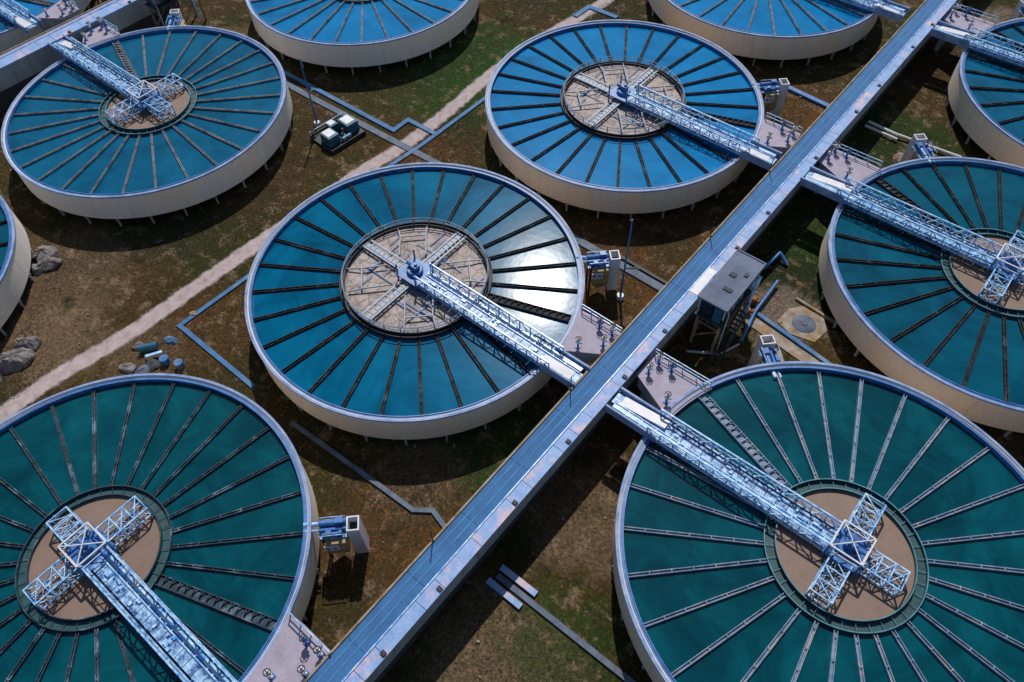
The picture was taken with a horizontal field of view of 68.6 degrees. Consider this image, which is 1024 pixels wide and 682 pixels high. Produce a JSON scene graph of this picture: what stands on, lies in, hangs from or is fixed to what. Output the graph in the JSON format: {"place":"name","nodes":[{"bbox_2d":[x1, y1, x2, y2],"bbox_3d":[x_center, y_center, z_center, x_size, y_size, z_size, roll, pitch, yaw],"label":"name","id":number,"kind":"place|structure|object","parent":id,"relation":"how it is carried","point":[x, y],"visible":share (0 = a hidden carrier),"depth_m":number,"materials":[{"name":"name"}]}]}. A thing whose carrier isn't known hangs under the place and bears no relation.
{"place":"outdoors","nodes":[
{"label":"outdoors","id":0,"kind":"place"},
{"bbox_2d":[0,0,612,422],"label":"path","id":1,"kind":"structure","parent":0,"point":[94,354],"depth_m":93.15,"materials":[{"name":"concrete"}]},
{"bbox_2d":[0,0,1023,681],"bbox_3d":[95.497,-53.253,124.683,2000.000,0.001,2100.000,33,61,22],"label":"ground","id":2,"kind":"structure","parent":0,"point":[108,300],"depth_m":91.13,"materials":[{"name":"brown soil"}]},
{"bbox_2d":[0,195,33,335],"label":"settling tank","id":3,"kind":"object","parent":2,"relation":"on","point":[16,252],"visible":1,"depth_m":90.97,"materials":[{"name":"concrete"}]},
{"bbox_2d":[0,347,35,374],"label":"boulder","id":4,"kind":"object","parent":2,"relation":"on","point":[16,360],"visible":1,"depth_m":85.84,"materials":[{"name":"stone"}]},
{"bbox_2d":[15,336,40,350],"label":"boulder","id":5,"kind":"object","parent":2,"relation":"on","point":[33,343],"visible":0.85,"depth_m":87.27,"materials":[{"name":"stone"}]},
{"bbox_2d":[30,264,43,275],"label":"boulder","id":6,"kind":"object","parent":2,"relation":"on","point":[35,270],"visible":0.94,"depth_m":94.55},
{"bbox_2d":[0,0,90,52],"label":"settling tank","id":7,"kind":"object","parent":2,"relation":"on","point":[12,35],"visible":0.45,"depth_m":120.94,"materials":[{"name":"concrete"}]},
{"bbox_2d":[0,0,44,34],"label":"access bridge","id":8,"kind":"structure","parent":7,"relation":"on","point":[19,20],"depth_m":118.69,"materials":[{"name":"blue metal"}]},
{"bbox_2d":[32,245,59,260],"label":"boulder","id":9,"kind":"object","parent":2,"relation":"on","point":[42,252],"visible":0.88,"depth_m":95.44,"materials":[{"name":"stone"}]},
{"bbox_2d":[36,257,62,271],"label":"boulder","id":10,"kind":"object","parent":2,"relation":"on","point":[48,264],"visible":1,"depth_m":94.76,"materials":[{"name":"stone"}]},
{"bbox_2d":[36,0,80,28],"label":"outlet platform","id":11,"kind":"structure","parent":2,"relation":"on","point":[54,18],"depth_m":120.81,"materials":[{"name":"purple concrete"}]},
{"bbox_2d":[0,0,175,112],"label":"causeway","id":12,"kind":"structure","parent":2,"relation":"on","point":[23,64],"depth_m":115.80,"materials":[{"name":"blue metal"}]},
{"bbox_2d":[82,17,120,47],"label":"outlet platform","id":13,"kind":"structure","parent":2,"relation":"on","point":[99,33],"depth_m":116.84,"materials":[{"name":"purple concrete"}]},
{"bbox_2d":[79,30,87,40],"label":"valve post","id":14,"kind":"object","parent":13,"relation":"on","point":[83,35],"visible":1,"depth_m":115.03,"materials":[{"name":"blue metal"}]},
{"bbox_2d":[118,362,136,374],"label":"rubble block","id":15,"kind":"object","parent":2,"relation":"on","point":[129,368],"depth_m":85.59,"materials":[{"name":"stone"}]},
{"bbox_2d":[131,341,142,349],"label":"rubble block","id":16,"kind":"object","parent":2,"relation":"on","point":[135,345],"depth_m":87.47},
{"bbox_2d":[133,365,149,373],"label":"rubble block","id":17,"kind":"object","parent":2,"relation":"on","point":[142,369],"depth_m":85.42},
{"bbox_2d":[1,25,293,225],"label":"settling tank","id":18,"kind":"object","parent":2,"relation":"on","point":[68,146],"visible":0.93,"depth_m":104.34,"materials":[{"name":"liquid"}]},
{"bbox_2d":[47,34,185,125],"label":"access bridge","id":19,"kind":"structure","parent":18,"relation":"on","point":[134,93],"depth_m":108.00,"materials":[{"name":"blue metal"}]},
{"bbox_2d":[138,342,158,352],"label":"scrap tank","id":20,"kind":"object","parent":2,"relation":"on","point":[148,347],"visible":1,"depth_m":86.83,"materials":[{"name":"metal"}]},
{"bbox_2d":[146,358,159,371],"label":"rubble block","id":21,"kind":"object","parent":2,"relation":"on","point":[153,364],"depth_m":85.97,"materials":[{"name":"stone"}]},
{"bbox_2d":[145,350,161,357],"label":"plank","id":22,"kind":"object","parent":2,"relation":"on","point":[153,354],"visible":1,"depth_m":86.54,"materials":[{"name":"white metal"}]},
{"bbox_2d":[0,373,319,681],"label":"settling tank","id":23,"kind":"object","parent":2,"relation":"on","point":[218,554],"visible":0.93,"depth_m":69.99,"materials":[{"name":"liquid"}]},
{"bbox_2d":[22,496,238,681],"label":"access bridge","id":24,"kind":"structure","parent":23,"relation":"on","point":[90,552],"depth_m":64.88,"materials":[{"name":"blue metal"}]},
{"bbox_2d":[159,354,170,365],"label":"drum","id":25,"kind":"object","parent":2,"relation":"on","point":[164,360],"visible":1,"depth_m":85.81,"materials":[{"name":"blue metal"}]},
{"bbox_2d":[164,336,177,344],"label":"metal sheet","id":26,"kind":"object","parent":2,"relation":"on","point":[170,340],"visible":1,"depth_m":88.01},
{"bbox_2d":[144,0,206,26],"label":"control cabin","id":27,"kind":"object","parent":2,"relation":"on","point":[157,5],"visible":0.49,"depth_m":122.36,"materials":[{"name":"grey metal"}]},
{"bbox_2d":[166,9,186,30],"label":"pump station","id":28,"kind":"object","parent":2,"relation":"on","point":[175,17],"visible":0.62,"depth_m":119.86,"materials":[{"name":"blue metal"}]},
{"bbox_2d":[173,358,184,369],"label":"drum","id":29,"kind":"object","parent":2,"relation":"on","point":[179,363],"visible":1,"depth_m":85.42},
{"bbox_2d":[176,274,254,388],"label":"cable duct","id":30,"kind":"object","parent":2,"relation":"on","point":[216,356],"visible":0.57,"depth_m":88.63,"materials":[{"name":"metal"}]},
{"bbox_2d":[246,610,330,681],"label":"outlet platform","id":31,"kind":"structure","parent":2,"relation":"on","point":[287,654],"depth_m":62.15,"materials":[{"name":"grey concrete"}]},
{"bbox_2d":[262,668,275,680],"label":"valve post","id":32,"kind":"object","parent":31,"relation":"on","point":[270,675],"visible":1,"depth_m":60.20,"materials":[{"name":"blue metal"}]},
{"bbox_2d":[297,665,309,677],"bbox_3d":[-16.854,26.755,60.719,0.790,1.530,0.663,33,61,22],"label":"valve post","id":33,"kind":"object","parent":31,"relation":"on","point":[304,672],"visible":1,"depth_m":60.30,"materials":[{"name":"blue metal"}]},
{"bbox_2d":[299,634,310,646],"bbox_3d":[-17.103,24.825,62.131,0.790,1.530,0.663,33,61,22],"label":"valve post","id":34,"kind":"object","parent":31,"relation":"on","point":[306,641],"visible":1,"depth_m":61.74,"materials":[{"name":"blue metal"}]},
{"bbox_2d":[313,645,324,658],"bbox_3d":[-15.797,25.565,61.568,0.790,1.530,0.663,33,61,22],"label":"valve post","id":35,"kind":"object","parent":31,"relation":"on","point":[320,653],"visible":1,"depth_m":61.16,"materials":[{"name":"blue metal"}]},
{"bbox_2d":[298,58,320,126],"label":"lighting mast","id":36,"kind":"object","parent":2,"relation":"on","point":[317,123],"visible":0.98,"depth_m":107.98,"materials":[{"name":"blue metal"}]},
{"bbox_2d":[303,515,368,557],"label":"pump station","id":37,"kind":"object","parent":2,"relation":"on","point":[338,534],"visible":1,"depth_m":69.17,"materials":[{"name":"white metal"}]},
{"bbox_2d":[309,113,365,153],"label":"equipment skid","id":38,"kind":"object","parent":2,"relation":"on","point":[332,136],"visible":1,"depth_m":108.61,"materials":[{"name":"metal"}]},
{"bbox_2d":[283,69,437,134],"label":"cable duct","id":39,"kind":"object","parent":2,"relation":"on","point":[366,115],"visible":0.83,"depth_m":112.50,"materials":[{"name":"metal"}]},
{"bbox_2d":[246,0,479,74],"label":"settling tank","id":40,"kind":"object","parent":2,"relation":"on","point":[349,33],"visible":0.99,"depth_m":118.79,"materials":[{"name":"concrete"}]},
{"bbox_2d":[286,81,441,162],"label":"cable duct","id":41,"kind":"object","parent":2,"relation":"on","point":[370,128],"visible":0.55,"depth_m":110.72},
{"bbox_2d":[290,421,445,527],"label":"cable duct","id":42,"kind":"object","parent":2,"relation":"on","point":[369,478],"visible":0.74,"depth_m":77.17,"materials":[{"name":"concrete"}]},
{"bbox_2d":[244,162,584,444],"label":"settling tank","id":43,"kind":"object","parent":2,"relation":"on","point":[328,356],"visible":0.92,"depth_m":85.21,"materials":[{"name":"liquid"}]},
{"bbox_2d":[341,217,589,387],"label":"access bridge","id":44,"kind":"structure","parent":43,"relation":"on","point":[416,272],"depth_m":83.45,"materials":[{"name":"blue metal"}]},
{"bbox_2d":[386,96,484,166],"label":"cable duct","id":45,"kind":"object","parent":2,"relation":"on","point":[439,131],"visible":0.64,"depth_m":109.69,"materials":[{"name":"metal"}]},
{"bbox_2d":[68,96,803,679],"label":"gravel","id":46,"kind":"structure","parent":2,"relation":"on","point":[414,446],"depth_m":77.22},
{"bbox_2d":[486,577,522,609],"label":"cover slab","id":47,"kind":"structure","parent":2,"relation":"on","point":[503,593],"depth_m":70.01,"materials":[{"name":"concrete"}]},
{"bbox_2d":[499,564,537,596],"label":"cover slab","id":48,"kind":"structure","parent":2,"relation":"on","point":[519,581],"depth_m":70.70,"materials":[{"name":"concrete"}]},
{"bbox_2d":[495,573,635,681],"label":"cable duct","id":49,"kind":"object","parent":2,"relation":"on","point":[578,640],"visible":1,"depth_m":68.07,"materials":[{"name":"concrete"}]},
{"bbox_2d":[562,304,621,362],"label":"outlet platform","id":50,"kind":"structure","parent":2,"relation":"on","point":[589,333],"depth_m":81.08,"materials":[{"name":"grey concrete"}]},
{"bbox_2d":[575,336,581,348],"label":"valve post","id":51,"kind":"object","parent":50,"relation":"on","point":[578,342],"visible":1,"depth_m":79.30,"materials":[{"name":"blue metal"}]},
{"bbox_2d":[596,316,603,328],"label":"valve post","id":52,"kind":"object","parent":50,"relation":"on","point":[599,322],"visible":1,"depth_m":80.86,"materials":[{"name":"blue metal"}]},
{"bbox_2d":[600,334,607,346],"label":"valve post","id":53,"kind":"object","parent":50,"relation":"on","point":[603,340],"visible":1,"depth_m":79.44,"materials":[{"name":"blue metal"}]},
{"bbox_2d":[609,323,616,335],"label":"valve post","id":54,"kind":"object","parent":50,"relation":"on","point":[612,329],"visible":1,"depth_m":80.28,"materials":[{"name":"blue metal"}]},
{"bbox_2d":[573,4,618,18],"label":"cable duct","id":55,"kind":"object","parent":2,"relation":"on","point":[593,8],"visible":0.95,"depth_m":128.00,"materials":[{"name":"metal"}]},
{"bbox_2d":[575,250,620,293],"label":"pump station","id":56,"kind":"object","parent":2,"relation":"on","point":[603,267],"visible":1,"depth_m":88.30,"materials":[{"name":"white metal"}]},
{"bbox_2d":[573,233,663,290],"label":"cable duct","id":57,"kind":"object","parent":2,"relation":"on","point":[635,273],"depth_m":93.35,"materials":[{"name":"concrete"}]},
{"bbox_2d":[485,19,763,220],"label":"settling tank","id":58,"kind":"object","parent":2,"relation":"on","point":[542,140],"visible":0.95,"depth_m":103.94,"materials":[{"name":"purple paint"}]},
{"bbox_2d":[563,56,781,169],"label":"access bridge","id":59,"kind":"structure","parent":58,"relation":"on","point":[758,153],"depth_m":102.41,"materials":[{"name":"blue metal"}]},
{"bbox_2d":[616,219,639,300],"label":"lighting mast","id":60,"kind":"object","parent":2,"relation":"on","point":[620,296],"visible":1,"depth_m":86.66,"materials":[{"name":"blue metal"}]},
{"bbox_2d":[303,0,963,681],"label":"causeway","id":61,"kind":"structure","parent":2,"relation":"on","point":[389,626],"depth_m":75.58,"materials":[{"name":"blue metal"}]},
{"bbox_2d":[620,255,666,284],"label":"pipe","id":62,"kind":"object","parent":2,"relation":"on","point":[650,274],"visible":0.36,"depth_m":93.27,"materials":[{"name":"metal"}]},
{"bbox_2d":[636,349,712,419],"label":"outlet platform","id":63,"kind":"structure","parent":2,"relation":"on","point":[657,383],"depth_m":77.47,"materials":[{"name":"grey concrete"}]},
{"bbox_2d":[645,362,653,374],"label":"valve post","id":64,"kind":"object","parent":63,"relation":"on","point":[649,368],"visible":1,"depth_m":77.25,"materials":[{"name":"blue metal"}]},
{"bbox_2d":[656,351,663,364],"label":"valve post","id":65,"kind":"object","parent":63,"relation":"on","point":[659,357],"visible":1,"depth_m":78.03,"materials":[{"name":"blue metal"}]},
{"bbox_2d":[663,391,671,404],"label":"valve post","id":66,"kind":"object","parent":63,"relation":"on","point":[667,397],"visible":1,"depth_m":75.15,"materials":[{"name":"blue metal"}]},
{"bbox_2d":[668,360,676,372],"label":"valve post","id":67,"kind":"object","parent":63,"relation":"on","point":[672,365],"visible":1,"depth_m":77.38,"materials":[{"name":"blue metal"}]},
{"bbox_2d":[686,343,739,354],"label":"pipe","id":68,"kind":"object","parent":2,"relation":"on","point":[706,352],"visible":0.77,"depth_m":85.81,"materials":[{"name":"metal"}]},
{"bbox_2d":[689,249,766,368],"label":"control cabin","id":69,"kind":"object","parent":2,"relation":"on","point":[729,289],"visible":1,"depth_m":81.85,"materials":[{"name":"grey metal"}]},
{"bbox_2d":[700,300,713,315],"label":"window","id":70,"kind":"structure","parent":69,"relation":"in","point":[706,308],"depth_m":81.08,"materials":[{"name":"glass"}]},
{"bbox_2d":[711,307,722,323],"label":"window","id":71,"kind":"structure","parent":69,"relation":"in","point":[717,314],"depth_m":80.87,"materials":[{"name":"glass"}]},
{"bbox_2d":[724,297,740,319],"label":"window","id":72,"kind":"structure","parent":69,"relation":"in","point":[737,302],"depth_m":81.61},
{"bbox_2d":[724,302,748,349],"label":"stairs","id":73,"kind":"structure","parent":2,"relation":"on","point":[739,318],"depth_m":84.36,"materials":[{"name":"blue metal"}]},
{"bbox_2d":[646,0,881,66],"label":"settling tank","id":74,"kind":"object","parent":2,"relation":"on","point":[782,30],"visible":0.84,"depth_m":117.62,"materials":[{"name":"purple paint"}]},
{"bbox_2d":[842,0,909,21],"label":"access bridge","id":75,"kind":"structure","parent":74,"relation":"on","point":[889,9],"depth_m":116.68,"materials":[{"name":"blue metal"}]},
{"bbox_2d":[747,334,783,378],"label":"pump station","id":76,"kind":"object","parent":2,"relation":"on","point":[764,351],"visible":0.72,"depth_m":80.24,"materials":[{"name":"concrete"}]},
{"bbox_2d":[750,78,789,116],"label":"pump station","id":77,"kind":"object","parent":2,"relation":"on","point":[774,92],"visible":0.98,"depth_m":107.41,"materials":[{"name":"white metal"}]},
{"bbox_2d":[762,251,787,270],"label":"pipe","id":78,"kind":"object","parent":2,"relation":"on","point":[774,257],"visible":0.89,"depth_m":93.25,"materials":[{"name":"blue metal"}]},
{"bbox_2d":[756,112,802,165],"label":"outlet platform","id":79,"kind":"structure","parent":2,"relation":"on","point":[778,142],"depth_m":100.23,"materials":[{"name":"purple concrete"}]},
{"bbox_2d":[765,132,772,143],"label":"valve post","id":80,"kind":"object","parent":79,"relation":"on","point":[769,136],"visible":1,"depth_m":98.54,"materials":[{"name":"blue metal"}]},
{"bbox_2d":[779,119,786,130],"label":"valve post","id":81,"kind":"object","parent":79,"relation":"on","point":[783,123],"visible":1,"depth_m":100.03,"materials":[{"name":"blue metal"}]},
{"bbox_2d":[785,131,792,142],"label":"valve post","id":82,"kind":"object","parent":79,"relation":"on","point":[789,135],"visible":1,"depth_m":98.66,"materials":[{"name":"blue metal"}]},
{"bbox_2d":[792,123,798,135],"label":"valve post","id":83,"kind":"object","parent":79,"relation":"on","point":[795,128],"visible":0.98,"depth_m":99.47,"materials":[{"name":"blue metal"}]},
{"bbox_2d":[743,314,818,361],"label":"drain channel","id":84,"kind":"object","parent":2,"relation":"on","point":[784,344],"visible":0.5,"depth_m":86.76,"materials":[{"name":"concrete"}]},
{"bbox_2d":[755,312,831,363],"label":"cable duct","id":85,"kind":"object","parent":2,"relation":"on","point":[796,341],"visible":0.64,"depth_m":86.89,"materials":[{"name":"metal"}]},
{"bbox_2d":[777,297,834,341],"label":"manhole slab","id":86,"kind":"structure","parent":2,"relation":"on","point":[802,322],"depth_m":88.35,"materials":[{"name":"concrete"}]},
{"bbox_2d":[788,86,829,107],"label":"cable duct","id":87,"kind":"object","parent":2,"relation":"on","point":[811,98],"visible":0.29,"depth_m":113.15,"materials":[{"name":"blue metal"}]},
{"bbox_2d":[612,361,1023,681],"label":"settling tank","id":88,"kind":"object","parent":2,"relation":"on","point":[713,579],"visible":0.92,"depth_m":67.59,"materials":[{"name":"liquid"}]},
{"bbox_2d":[605,387,910,609],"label":"access bridge","id":89,"kind":"structure","parent":88,"relation":"on","point":[847,549],"depth_m":68.72,"materials":[{"name":"blue metal"}]},
{"bbox_2d":[813,141,882,193],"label":"outlet platform","id":90,"kind":"structure","parent":2,"relation":"on","point":[837,164],"depth_m":96.54,"materials":[{"name":"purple concrete"}]},
{"bbox_2d":[826,148,833,160],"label":"valve post","id":91,"kind":"object","parent":90,"relation":"on","point":[830,153],"visible":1,"depth_m":96.42,"materials":[{"name":"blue metal"}]},
{"bbox_2d":[833,141,840,153],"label":"valve post","id":92,"kind":"object","parent":90,"relation":"on","point":[837,146],"visible":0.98,"depth_m":97.22,"materials":[{"name":"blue metal"}]},
{"bbox_2d":[843,147,852,158],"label":"valve post","id":93,"kind":"object","parent":90,"relation":"on","point":[848,151],"visible":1,"depth_m":96.56,"materials":[{"name":"blue metal"}]},
{"bbox_2d":[844,167,852,178],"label":"valve post","id":94,"kind":"object","parent":90,"relation":"on","point":[848,171],"visible":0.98,"depth_m":94.30,"materials":[{"name":"blue metal"}]},
{"bbox_2d":[865,124,897,139],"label":"pipe","id":95,"kind":"object","parent":2,"relation":"on","point":[880,132],"visible":1,"depth_m":107.87,"materials":[{"name":"white metal"}]},
{"bbox_2d":[893,152,902,162],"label":"boulder","id":96,"kind":"object","parent":2,"relation":"on","point":[897,157],"visible":0.58,"depth_m":104.88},
{"bbox_2d":[868,120,961,156],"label":"pipe","id":97,"kind":"object","parent":2,"relation":"on","point":[909,138],"visible":0.73,"depth_m":107.02,"materials":[{"name":"white metal"}]},
{"bbox_2d":[899,133,936,163],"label":"pump station","id":98,"kind":"object","parent":2,"relation":"on","point":[917,148],"visible":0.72,"depth_m":99.38,"materials":[{"name":"concrete"}]},
{"bbox_2d":[816,157,1023,436],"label":"settling tank","id":99,"kind":"object","parent":2,"relation":"on","point":[913,311],"visible":0.82,"depth_m":85.26,"materials":[{"name":"liquid"}]},
{"bbox_2d":[798,166,1023,303],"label":"access bridge","id":100,"kind":"structure","parent":99,"relation":"on","point":[1010,268],"depth_m":88.49,"materials":[{"name":"blue metal"}]},
{"bbox_2d":[934,3,997,51],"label":"outlet platform","id":101,"kind":"structure","parent":2,"relation":"on","point":[958,19],"depth_m":115.66,"materials":[{"name":"purple concrete"}]},
{"bbox_2d":[948,7,956,17],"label":"valve post","id":102,"kind":"object","parent":101,"relation":"on","point":[953,11],"visible":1,"depth_m":115.31,"materials":[{"name":"blue metal"}]},
{"bbox_2d":[963,6,971,16],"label":"valve post","id":103,"kind":"object","parent":101,"relation":"on","point":[968,10],"visible":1,"depth_m":115.44,"materials":[{"name":"blue metal"}]},
{"bbox_2d":[945,17,1023,166],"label":"settling tank","id":104,"kind":"object","parent":2,"relation":"on","point":[986,95],"visible":0.84,"depth_m":106.16,"materials":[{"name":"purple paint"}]},
{"bbox_2d":[928,20,1023,66],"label":"access bridge","id":105,"kind":"structure","parent":104,"relation":"on","point":[954,34],"depth_m":110.86,"materials":[{"name":"blue metal"}]},
{"bbox_2d":[1009,0,1023,19],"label":"pump station","id":106,"kind":"object","parent":2,"relation":"on","point":[1018,11],"visible":0.46,"depth_m":119.13,"materials":[{"name":"concrete"}]},
{"bbox_2d":[740,307,753,315],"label":"rusty valve","id":107,"kind":"object","parent":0,"point":[749,311],"visible":0.54,"depth_m":88.65,"materials":[{"name":"metal"}]},
{"bbox_2d":[739,280,778,341],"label":"pipe","id":108,"kind":"object","parent":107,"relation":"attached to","point":[759,305],"visible":1,"depth_m":88.77,"materials":[{"name":"blue metal"}]},
{"bbox_2d":[751,295,760,304],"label":"rusty valve","id":109,"kind":"object","parent":108,"relation":"attached to","point":[755,301],"visible":0.69,"depth_m":89.60,"materials":[{"name":"metal"}]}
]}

